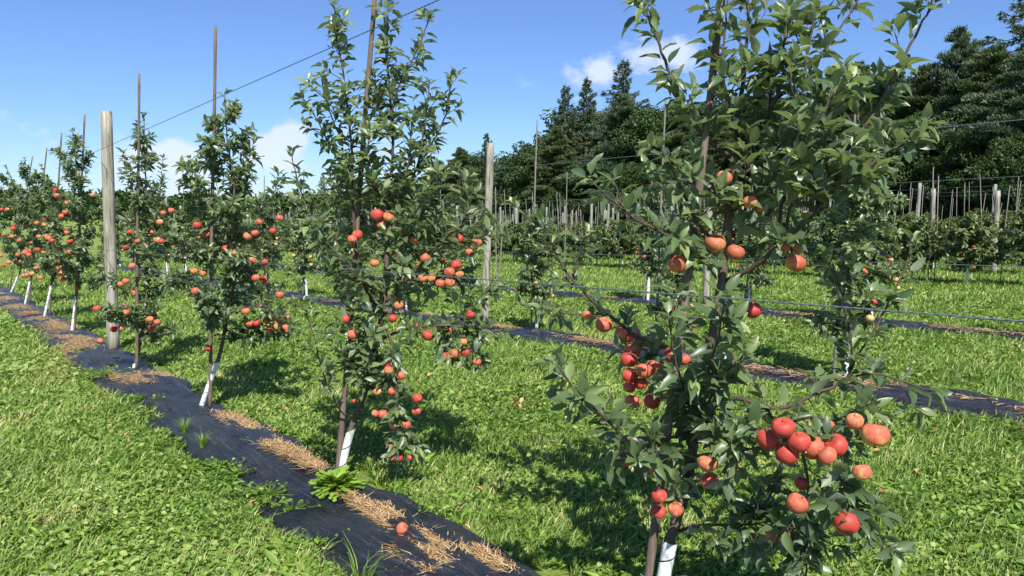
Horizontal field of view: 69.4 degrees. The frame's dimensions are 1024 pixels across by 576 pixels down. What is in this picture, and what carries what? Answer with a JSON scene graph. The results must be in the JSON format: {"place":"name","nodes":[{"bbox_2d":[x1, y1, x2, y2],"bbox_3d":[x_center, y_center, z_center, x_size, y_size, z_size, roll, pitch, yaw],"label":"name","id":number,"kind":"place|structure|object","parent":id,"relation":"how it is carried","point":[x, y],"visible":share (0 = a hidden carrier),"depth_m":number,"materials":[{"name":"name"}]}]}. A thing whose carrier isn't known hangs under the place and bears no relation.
{"place":"outdoors","nodes":[
{"label":"outdoors","id":0,"kind":"place"},
{"bbox_2d":[0,218,1023,575],"bbox_3d":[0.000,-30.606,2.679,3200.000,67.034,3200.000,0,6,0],"label":"ground","id":1,"kind":"structure","parent":0,"point":[362,474],"depth_m":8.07,"materials":[{"name":"green plant"}]},
{"bbox_2d":[0,157,54,303],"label":"apple tree","id":2,"kind":"object","parent":1,"relation":"on","point":[28,262],"visible":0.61,"depth_m":14.72,"materials":[{"name":"green plant"}]},
{"bbox_2d":[10,164,96,315],"bbox_3d":[-7.833,-0.762,12.514,1.218,2.655,0.934,1,6,13],"label":"apple tree","id":3,"kind":"object","parent":1,"relation":"on","point":[36,244],"visible":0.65,"depth_m":12.41,"materials":[{"name":"green plant"}]},
{"bbox_2d":[73,114,85,330],"bbox_3d":[-6.128,-0.861,10.472,0.374,3.134,0.036,0,6,0],"label":"stake","id":4,"kind":"object","parent":1,"relation":"on","point":[75,311],"visible":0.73,"depth_m":10.46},
{"bbox_2d":[40,127,122,330],"bbox_3d":[-6.159,-0.788,10.578,0.983,2.969,1.314,-4,7,-33],"label":"apple tree","id":5,"kind":"object","parent":1,"relation":"on","point":[64,272],"visible":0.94,"depth_m":10.39,"materials":[{"name":"green plant"}]},
{"bbox_2d":[100,111,119,349],"bbox_3d":[-4.879,-0.626,8.967,0.219,2.978,0.143,0,6,0],"label":"wooden post","id":6,"kind":"object","parent":1,"relation":"on","point":[108,198],"visible":0.81,"depth_m":8.89,"materials":[{"name":"wood"}]},
{"bbox_2d":[57,0,438,168],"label":"trellis wire","id":7,"kind":"object","parent":6,"relation":"attached to","point":[286,67],"visible":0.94,"depth_m":4.19,"materials":[{"name":"silver metal"}]},
{"bbox_2d":[83,248,1023,322],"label":"trellis wire","id":8,"kind":"object","parent":6,"relation":"attached to","point":[968,317],"visible":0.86,"depth_m":2.18,"materials":[{"name":"silver metal"}]},
{"bbox_2d":[78,364,141,377],"bbox_3d":[-4.048,0.836,7.385,0.646,0.124,0.312,1,6,10],"label":"weed","id":9,"kind":"object","parent":1,"relation":"on","point":[94,373],"visible":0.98,"depth_m":7.37,"materials":[{"name":"green plant"}]},
{"bbox_2d":[115,200,124,265],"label":"apple tree","id":10,"kind":"object","parent":1,"relation":"on","point":[119,230],"visible":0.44,"depth_m":29.57,"materials":[{"name":"green plant"}]},
{"bbox_2d":[163,196,169,271],"bbox_3d":[-11.374,-1.685,24.359,0.130,2.651,0.115,0,6,0],"label":"wooden post","id":11,"kind":"object","parent":1,"relation":"on","point":[168,263],"visible":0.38,"depth_m":24.38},
{"bbox_2d":[244,244,1023,266],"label":"trellis wire","id":12,"kind":"object","parent":11,"relation":"attached to","point":[770,259],"visible":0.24,"depth_m":6.94,"materials":[{"name":"silver metal"}]},
{"bbox_2d":[0,188,379,220],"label":"distant woods","id":13,"kind":"object","parent":1,"relation":"on","point":[174,201],"visible":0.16,"depth_m":195.78,"materials":[{"name":"plant"}]},
{"bbox_2d":[154,88,300,405],"bbox_3d":[-2.236,-0.274,5.935,1.173,2.628,1.072,0,6,0],"label":"apple tree","id":14,"kind":"object","parent":1,"relation":"on","point":[215,311],"visible":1,"depth_m":5.87,"materials":[{"name":"green plant"}]},
{"bbox_2d":[0,284,540,575],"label":"plastic mulch strip","id":15,"kind":"object","parent":1,"relation":"on","point":[329,518],"visible":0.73,"depth_m":4.18,"materials":[{"name":"plastic"}]},
{"bbox_2d":[0,164,40,291],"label":"apple tree","id":16,"kind":"object","parent":15,"relation":"on","point":[6,204],"visible":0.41,"depth_m":17.88,"materials":[{"name":"green plant"}]},
{"bbox_2d":[135,73,139,368],"bbox_3d":[-3.896,-0.644,7.697,0.224,3.098,0.036,0,6,0],"label":"stake","id":17,"kind":"object","parent":15,"relation":"on","point":[137,269],"visible":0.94,"depth_m":7.70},
{"bbox_2d":[92,111,194,367],"bbox_3d":[-3.921,-0.470,7.802,0.976,2.742,0.822,0,6,0],"label":"apple tree","id":18,"kind":"object","parent":15,"relation":"on","point":[146,264],"visible":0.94,"depth_m":7.75,"materials":[{"name":"green plant"}]},
{"bbox_2d":[208,27,216,406],"bbox_3d":[-2.402,-0.506,5.928,0.208,3.074,0.035,0,6,0],"label":"stake","id":19,"kind":"object","parent":15,"relation":"on","point":[212,225],"visible":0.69,"depth_m":5.91,"materials":[{"name":"wood"}]},
{"bbox_2d":[186,456,244,469],"bbox_3d":[-1.812,1.072,4.498,0.358,0.082,0.164,0,6,0],"label":"weed","id":20,"kind":"object","parent":15,"relation":"on","point":[215,461],"visible":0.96,"depth_m":4.51,"materials":[{"name":"green plant"}]},
{"bbox_2d":[210,463,255,479],"bbox_3d":[-1.654,1.083,4.358,0.282,0.085,0.177,0,6,0],"label":"weed","id":21,"kind":"object","parent":15,"relation":"on","point":[236,473],"visible":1,"depth_m":4.37,"materials":[{"name":"green plant"}]},
{"bbox_2d":[234,478,294,498],"bbox_3d":[-1.354,1.102,4.045,0.371,0.070,0.208,3,7,26],"label":"weed","id":22,"kind":"object","parent":15,"relation":"on","point":[266,491],"visible":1,"depth_m":4.04,"materials":[{"name":"green plant"}]},
{"bbox_2d":[262,496,320,515],"bbox_3d":[-1.141,1.113,3.794,0.299,0.076,0.157,0,6,0],"label":"weed","id":23,"kind":"object","parent":15,"relation":"on","point":[287,506],"visible":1,"depth_m":3.81,"materials":[{"name":"green plant"}]},
{"bbox_2d":[254,528,349,557],"bbox_3d":[-0.911,1.164,3.407,0.541,0.081,0.290,0,6,0],"label":"weed","id":24,"kind":"object","parent":15,"relation":"on","point":[306,543],"visible":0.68,"depth_m":3.37,"materials":[{"name":"green plant"}]},
{"bbox_2d":[308,465,367,501],"bbox_3d":[-0.951,1.048,4.030,0.316,0.119,0.310,0,6,0],"label":"weed","id":25,"kind":"object","parent":15,"relation":"on","point":[340,479],"visible":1,"depth_m":4.00,"materials":[{"name":"green plant"}]},
{"bbox_2d":[335,0,376,468],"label":"stake","id":26,"kind":"object","parent":15,"relation":"on","point":[340,440],"visible":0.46,"depth_m":4.19,"materials":[{"name":"wood"}]},
{"bbox_2d":[326,537,407,575],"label":"weed","id":27,"kind":"object","parent":15,"relation":"on","point":[354,573],"visible":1,"depth_m":3.03,"materials":[{"name":"green plant"}]},
{"bbox_2d":[280,0,512,470],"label":"apple tree","id":28,"kind":"object","parent":15,"relation":"on","point":[363,357],"visible":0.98,"depth_m":4.11,"materials":[{"name":"green plant"}]},
{"bbox_2d":[313,185,340,259],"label":"apple tree","id":29,"kind":"object","parent":1,"relation":"on","point":[330,200],"visible":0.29,"depth_m":23.21,"materials":[{"name":"green plant"}]},
{"bbox_2d":[324,160,379,274],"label":"apple tree","id":30,"kind":"object","parent":1,"relation":"on","point":[340,214],"visible":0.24,"depth_m":14.06,"materials":[{"name":"green plant"}]},
{"bbox_2d":[390,198,428,309],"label":"apple tree","id":31,"kind":"object","parent":1,"relation":"on","point":[413,256],"visible":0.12,"depth_m":12.51,"materials":[{"name":"green plant"}]},
{"bbox_2d":[414,160,456,217],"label":"pine tree","id":32,"kind":"object","parent":1,"relation":"on","point":[423,197],"visible":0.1,"depth_m":77.63,"materials":[{"name":"green plant"}]},
{"bbox_2d":[431,214,453,266],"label":"apple tree","id":33,"kind":"object","parent":1,"relation":"on","point":[444,261],"visible":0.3,"depth_m":18.17,"materials":[{"name":"green plant"}]},
{"bbox_2d":[435,147,481,217],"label":"pine tree","id":34,"kind":"object","parent":1,"relation":"on","point":[460,153],"visible":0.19,"depth_m":76.29,"materials":[{"name":"green plant"}]},
{"bbox_2d":[441,150,485,199],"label":"broadleaf tree","id":35,"kind":"object","parent":1,"relation":"on","point":[474,160],"visible":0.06,"depth_m":86.01,"materials":[{"name":"green plant"}]},
{"bbox_2d":[444,182,484,220],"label":"broadleaf tree","id":36,"kind":"object","parent":1,"relation":"on","point":[474,202],"visible":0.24,"depth_m":72.05,"materials":[{"name":"green plant"}]},
{"bbox_2d":[470,133,496,207],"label":"spruce tree","id":37,"kind":"object","parent":1,"relation":"on","point":[486,138],"visible":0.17,"depth_m":76.27,"materials":[{"name":"green plant"}]},
{"bbox_2d":[481,143,493,320],"bbox_3d":[-0.367,-0.768,11.009,0.212,2.741,0.123,0,6,0],"label":"wooden post","id":38,"kind":"object","parent":1,"relation":"on","point":[489,197],"visible":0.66,"depth_m":10.92,"materials":[{"name":"wood"}]},
{"bbox_2d":[476,155,512,223],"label":"pine tree","id":39,"kind":"object","parent":1,"relation":"on","point":[497,175],"visible":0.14,"depth_m":69.24,"materials":[{"name":"green plant"}]},
{"bbox_2d":[496,220,524,259],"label":"apple tree","id":40,"kind":"object","parent":1,"relation":"on","point":[508,248],"visible":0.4,"depth_m":28.15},
{"bbox_2d":[0,284,1023,575],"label":"clover","id":41,"kind":"object","parent":1,"relation":"on","point":[178,474],"visible":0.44,"depth_m":4.70,"materials":[{"name":"green plant"}]},
{"bbox_2d":[0,311,1023,575],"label":"dandelion leaves","id":42,"kind":"object","parent":1,"relation":"on","point":[272,557],"visible":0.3,"depth_m":3.88,"materials":[{"name":"green plant"}]},
{"bbox_2d":[0,271,1023,575],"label":"straw","id":43,"kind":"object","parent":1,"relation":"on","point":[380,511],"visible":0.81,"depth_m":4.74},
{"bbox_2d":[3,305,1023,573],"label":"dead leaves","id":44,"kind":"object","parent":1,"relation":"on","point":[535,445],"visible":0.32,"depth_m":4.41,"materials":[{"name":"brown plant"}]},
{"bbox_2d":[492,140,555,222],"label":"broadleaf tree","id":45,"kind":"object","parent":1,"relation":"on","point":[525,151],"visible":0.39,"depth_m":63.71,"materials":[{"name":"green plant"}]},
{"bbox_2d":[503,171,545,222],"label":"broadleaf tree","id":46,"kind":"object","parent":1,"relation":"on","point":[520,189],"visible":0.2,"depth_m":63.43,"materials":[{"name":"green plant"}]},
{"bbox_2d":[510,224,538,255],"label":"apple tree","id":47,"kind":"object","parent":1,"relation":"on","point":[520,230],"visible":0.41,"depth_m":27.51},
{"bbox_2d":[530,119,537,327],"bbox_3d":[0.297,-0.812,9.967,0.124,2.881,0.030,-5,8,-40],"label":"stake","id":48,"kind":"object","parent":1,"relation":"on","point":[534,202],"visible":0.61,"depth_m":9.91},
{"bbox_2d":[513,203,558,328],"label":"apple tree","id":49,"kind":"object","parent":1,"relation":"on","point":[534,271],"visible":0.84,"depth_m":9.87,"materials":[{"name":"green plant"}]},
{"bbox_2d":[519,84,584,215],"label":"spruce tree","id":50,"kind":"object","parent":1,"relation":"on","point":[565,101],"visible":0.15,"depth_m":63.98,"materials":[{"name":"green plant"}]},
{"bbox_2d":[522,125,582,221],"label":"pine tree","id":51,"kind":"object","parent":1,"relation":"on","point":[556,141],"visible":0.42,"depth_m":60.57,"materials":[{"name":"green plant"}]},
{"bbox_2d":[533,106,603,155],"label":"broadleaf tree","id":52,"kind":"object","parent":1,"relation":"on","point":[546,118],"depth_m":74.42,"materials":[{"name":"green plant"}]},
{"bbox_2d":[117,266,1023,422],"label":"plastic mulch strip","id":53,"kind":"object","parent":1,"relation":"on","point":[975,404],"visible":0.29,"depth_m":6.79,"materials":[{"name":"plastic"}]},
{"bbox_2d":[150,202,177,273],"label":"apple tree","id":54,"kind":"object","parent":53,"relation":"on","point":[167,251],"visible":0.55,"depth_m":24.18,"materials":[{"name":"green plant"}]},
{"bbox_2d":[168,204,197,274],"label":"apple tree","id":55,"kind":"object","parent":53,"relation":"on","point":[179,229],"visible":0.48,"depth_m":22.51,"materials":[{"name":"green plant"}]},
{"bbox_2d":[249,192,286,275],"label":"apple tree","id":56,"kind":"object","parent":53,"relation":"on","point":[263,255],"visible":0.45,"depth_m":17.32,"materials":[{"name":"green plant"}]},
{"bbox_2d":[279,194,322,295],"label":"apple tree","id":57,"kind":"object","parent":53,"relation":"on","point":[302,258],"visible":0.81,"depth_m":15.64,"materials":[{"name":"green plant"}]},
{"bbox_2d":[655,97,666,338],"bbox_3d":[1.662,-0.682,8.298,0.124,2.861,0.029,-5,8,-39],"label":"stake","id":58,"kind":"object","parent":53,"relation":"on","point":[658,270],"visible":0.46,"depth_m":8.28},
{"bbox_2d":[832,69,859,373],"bbox_3d":[3.004,-0.534,6.660,0.135,2.802,0.030,-2,6,-14],"label":"stake","id":59,"kind":"object","parent":53,"relation":"on","point":[839,300],"visible":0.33,"depth_m":6.72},
{"bbox_2d":[800,119,901,376],"bbox_3d":[2.970,-0.310,6.640,0.830,2.356,0.822,-2,7,-18],"label":"apple tree","id":60,"kind":"object","parent":53,"relation":"on","point":[860,238],"visible":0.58,"depth_m":6.55,"materials":[{"name":"green plant"}]},
{"bbox_2d":[541,173,601,223],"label":"broadleaf tree","id":61,"kind":"object","parent":1,"relation":"on","point":[561,194],"visible":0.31,"depth_m":57.11,"materials":[{"name":"green plant"}]},
{"bbox_2d":[563,227,588,261],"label":"apple tree","id":62,"kind":"object","parent":1,"relation":"on","point":[570,249],"visible":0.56,"depth_m":25.57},
{"bbox_2d":[554,77,611,172],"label":"spruce tree","id":63,"kind":"object","parent":1,"relation":"on","point":[582,120],"visible":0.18,"depth_m":63.39,"materials":[{"name":"green plant"}]},
{"bbox_2d":[553,139,623,224],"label":"pine tree","id":64,"kind":"object","parent":1,"relation":"on","point":[595,142],"visible":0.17,"depth_m":57.09,"materials":[{"name":"green plant"}]},
{"bbox_2d":[574,225,612,265],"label":"apple tree","id":65,"kind":"object","parent":1,"relation":"on","point":[598,232],"visible":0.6,"depth_m":24.75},
{"bbox_2d":[171,256,1023,341],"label":"plastic mulch strip","id":66,"kind":"object","parent":1,"relation":"on","point":[911,325],"visible":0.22,"depth_m":10.95,"materials":[{"name":"plastic"}]},
{"bbox_2d":[549,92,654,223],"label":"pine tree","id":67,"kind":"object","parent":1,"relation":"on","point":[623,104],"visible":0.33,"depth_m":55.79,"materials":[{"name":"green plant"}]},
{"bbox_2d":[573,58,652,214],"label":"spruce tree","id":68,"kind":"object","parent":1,"relation":"on","point":[623,73],"visible":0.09,"depth_m":61.38,"materials":[{"name":"green plant"}]},
{"bbox_2d":[604,219,636,265],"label":"apple tree","id":69,"kind":"object","parent":1,"relation":"on","point":[621,247],"visible":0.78,"depth_m":23.83,"materials":[{"name":"plant"}]},
{"bbox_2d":[590,162,664,222],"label":"broadleaf tree","id":70,"kind":"object","parent":1,"relation":"on","point":[626,174],"visible":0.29,"depth_m":51.04,"materials":[{"name":"green plant"}]},
{"bbox_2d":[628,181,669,299],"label":"apple tree","id":71,"kind":"object","parent":1,"relation":"on","point":[652,257],"visible":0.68,"depth_m":13.19,"materials":[{"name":"green plant"}]},
{"bbox_2d":[608,105,703,203],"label":"broadleaf tree","id":72,"kind":"object","parent":1,"relation":"on","point":[649,122],"visible":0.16,"depth_m":53.63,"materials":[{"name":"green plant"}]},
{"bbox_2d":[617,104,698,217],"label":"pine tree","id":73,"kind":"object","parent":1,"relation":"on","point":[677,135],"visible":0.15,"depth_m":50.81,"materials":[{"name":"green plant"}]},
{"bbox_2d":[644,215,701,337],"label":"apple tree","id":74,"kind":"object","parent":1,"relation":"on","point":[670,284],"visible":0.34,"depth_m":8.11,"materials":[{"name":"green plant"}]},
{"bbox_2d":[644,0,724,575],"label":"stake","id":75,"kind":"object","parent":1,"relation":"on","point":[654,527],"visible":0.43,"depth_m":2.75,"materials":[{"name":"wood"}]},
{"bbox_2d":[658,162,726,221],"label":"broadleaf tree","id":76,"kind":"object","parent":1,"relation":"on","point":[689,185],"visible":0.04,"depth_m":46.07,"materials":[{"name":"green plant"}]},
{"bbox_2d":[689,219,720,270],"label":"apple tree","id":77,"kind":"object","parent":1,"relation":"on","point":[714,230],"visible":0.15,"depth_m":21.31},
{"bbox_2d":[702,181,712,303],"bbox_3d":[3.399,-0.788,12.824,0.132,2.324,0.115,0,6,0],"label":"wooden post","id":78,"kind":"object","parent":1,"relation":"on","point":[706,286],"visible":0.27,"depth_m":12.85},
{"bbox_2d":[681,116,746,201],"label":"pine tree","id":79,"kind":"object","parent":1,"relation":"on","point":[713,154],"visible":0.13,"depth_m":47.86,"materials":[{"name":"green plant"}]},
{"bbox_2d":[501,0,952,575],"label":"apple tree","id":80,"kind":"object","parent":1,"relation":"on","point":[785,440],"visible":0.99,"depth_m":2.61,"materials":[{"name":"green plant"}]},
{"bbox_2d":[706,95,765,210],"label":"pine tree","id":81,"kind":"object","parent":1,"relation":"on","point":[743,139],"visible":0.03,"depth_m":47.71,"materials":[{"name":"green plant"}]},
{"bbox_2d":[718,209,757,270],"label":"apple tree","id":82,"kind":"object","parent":1,"relation":"on","point":[743,240],"visible":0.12,"depth_m":20.34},
{"bbox_2d":[733,212,777,301],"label":"apple tree","id":83,"kind":"object","parent":1,"relation":"on","point":[757,275],"visible":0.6,"depth_m":11.54,"materials":[{"name":"green plant"}]},
{"bbox_2d":[750,223,797,274],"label":"apple tree","id":84,"kind":"object","parent":1,"relation":"on","point":[768,247],"visible":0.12,"depth_m":19.56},
{"bbox_2d":[740,91,824,211],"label":"pine tree","id":85,"kind":"object","parent":1,"relation":"on","point":[754,147],"visible":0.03,"depth_m":44.50,"materials":[{"name":"green plant"}]},
{"bbox_2d":[769,206,802,265],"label":"apple tree","id":86,"kind":"object","parent":1,"relation":"on","point":[791,223],"visible":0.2,"depth_m":22.99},
{"bbox_2d":[753,158,835,218],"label":"broadleaf tree","id":87,"kind":"object","parent":1,"relation":"on","point":[762,181],"visible":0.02,"depth_m":41.27,"materials":[{"name":"green plant"}]},
{"bbox_2d":[803,214,842,267],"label":"apple tree","id":88,"kind":"object","parent":1,"relation":"on","point":[828,236],"visible":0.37,"depth_m":18.43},
{"bbox_2d":[810,80,861,212],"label":"pine tree","id":89,"kind":"object","parent":1,"relation":"on","point":[831,109],"visible":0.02,"depth_m":42.65,"materials":[{"name":"green plant"}]},
{"bbox_2d":[810,60,874,217],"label":"pine tree","id":90,"kind":"object","parent":1,"relation":"on","point":[865,69],"visible":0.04,"depth_m":43.13,"materials":[{"name":"green plant"}]},
{"bbox_2d":[822,133,917,217],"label":"broadleaf tree","id":91,"kind":"object","parent":1,"relation":"on","point":[887,141],"visible":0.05,"depth_m":36.04,"materials":[{"name":"green plant"}]},
{"bbox_2d":[831,65,914,207],"bbox_3d":[20.590,-7.171,40.229,7.750,9.780,8.452,1,6,9],"label":"pine tree","id":92,"kind":"object","parent":1,"relation":"on","point":[889,113],"visible":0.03,"depth_m":39.59,"materials":[{"name":"green plant"}]},
{"bbox_2d":[839,144,909,314],"bbox_3d":[4.888,-0.703,10.078,0.864,2.474,0.871,6,9,44],"label":"apple tree","id":93,"kind":"object","parent":1,"relation":"on","point":[882,236],"visible":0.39,"depth_m":9.95,"materials":[{"name":"green plant"}]},
{"bbox_2d":[883,215,907,260],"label":"apple tree","id":94,"kind":"object","parent":1,"relation":"on","point":[897,225],"visible":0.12,"depth_m":20.56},
{"bbox_2d":[886,215,950,278],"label":"apple tree","id":95,"kind":"object","parent":1,"relation":"on","point":[922,225],"visible":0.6,"depth_m":16.85,"materials":[{"name":"plant"}]},
{"bbox_2d":[889,63,949,192],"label":"pine tree","id":96,"kind":"object","parent":1,"relation":"on","point":[923,81],"visible":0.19,"depth_m":37.67,"materials":[{"name":"green plant"}]},
{"bbox_2d":[876,109,974,218],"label":"broadleaf tree","id":97,"kind":"object","parent":1,"relation":"on","point":[941,145],"visible":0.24,"depth_m":34.66,"materials":[{"name":"green plant"}]},
{"bbox_2d":[906,218,956,269],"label":"apple tree","id":98,"kind":"object","parent":1,"relation":"on","point":[940,222],"visible":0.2,"depth_m":19.65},
{"bbox_2d":[897,24,1010,198],"bbox_3d":[22.676,-7.699,37.714,6.451,11.192,7.035,0,6,-3],"label":"pine tree","id":99,"kind":"object","parent":1,"relation":"on","point":[954,57],"visible":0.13,"depth_m":37.07,"materials":[{"name":"green plant"}]},
{"bbox_2d":[912,130,1011,219],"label":"broadleaf tree","id":100,"kind":"object","parent":1,"relation":"on","point":[955,154],"visible":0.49,"depth_m":31.80,"materials":[{"name":"green plant"}]},
{"bbox_2d":[901,42,1022,196],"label":"pine tree","id":101,"kind":"object","parent":1,"relation":"on","point":[985,75],"visible":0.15,"depth_m":34.39,"materials":[{"name":"green plant"}]},
{"bbox_2d":[911,48,1023,211],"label":"pine tree","id":102,"kind":"object","parent":1,"relation":"on","point":[992,107],"visible":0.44,"depth_m":30.92,"materials":[{"name":"green plant"}]},
{"bbox_2d":[929,208,1014,282],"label":"apple tree","id":103,"kind":"object","parent":1,"relation":"on","point":[969,229],"visible":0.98,"depth_m":15.94,"materials":[{"name":"plant"}]},
{"bbox_2d":[952,0,1023,198],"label":"spruce tree","id":104,"kind":"object","parent":1,"relation":"on","point":[1017,29],"visible":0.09,"depth_m":36.17,"materials":[{"name":"green plant"}]},
{"bbox_2d":[958,135,1023,224],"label":"broadleaf tree","id":105,"kind":"object","parent":1,"relation":"on","point":[1012,152],"visible":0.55,"depth_m":28.73,"materials":[{"name":"green plant"}]},
{"bbox_2d":[970,209,1017,273],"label":"apple tree","id":106,"kind":"object","parent":1,"relation":"on","point":[989,251],"visible":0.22,"depth_m":18.59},
{"bbox_2d":[991,191,1000,273],"bbox_3d":[12.171,-1.363,18.600,0.171,2.148,0.131,0,6,0],"label":"wooden post","id":107,"kind":"object","parent":1,"relation":"on","point":[996,212],"visible":0.66,"depth_m":18.52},
{"bbox_2d":[997,207,1023,267],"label":"apple tree","id":108,"kind":"object","parent":1,"relation":"on","point":[1016,243],"visible":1,"depth_m":15.08,"materials":[{"name":"plant"}]},
{"bbox_2d":[0,0,1023,198],"label":"sky","id":109,"kind":"structure","parent":0,"point":[62,61],"materials":[{"name":"blue"}]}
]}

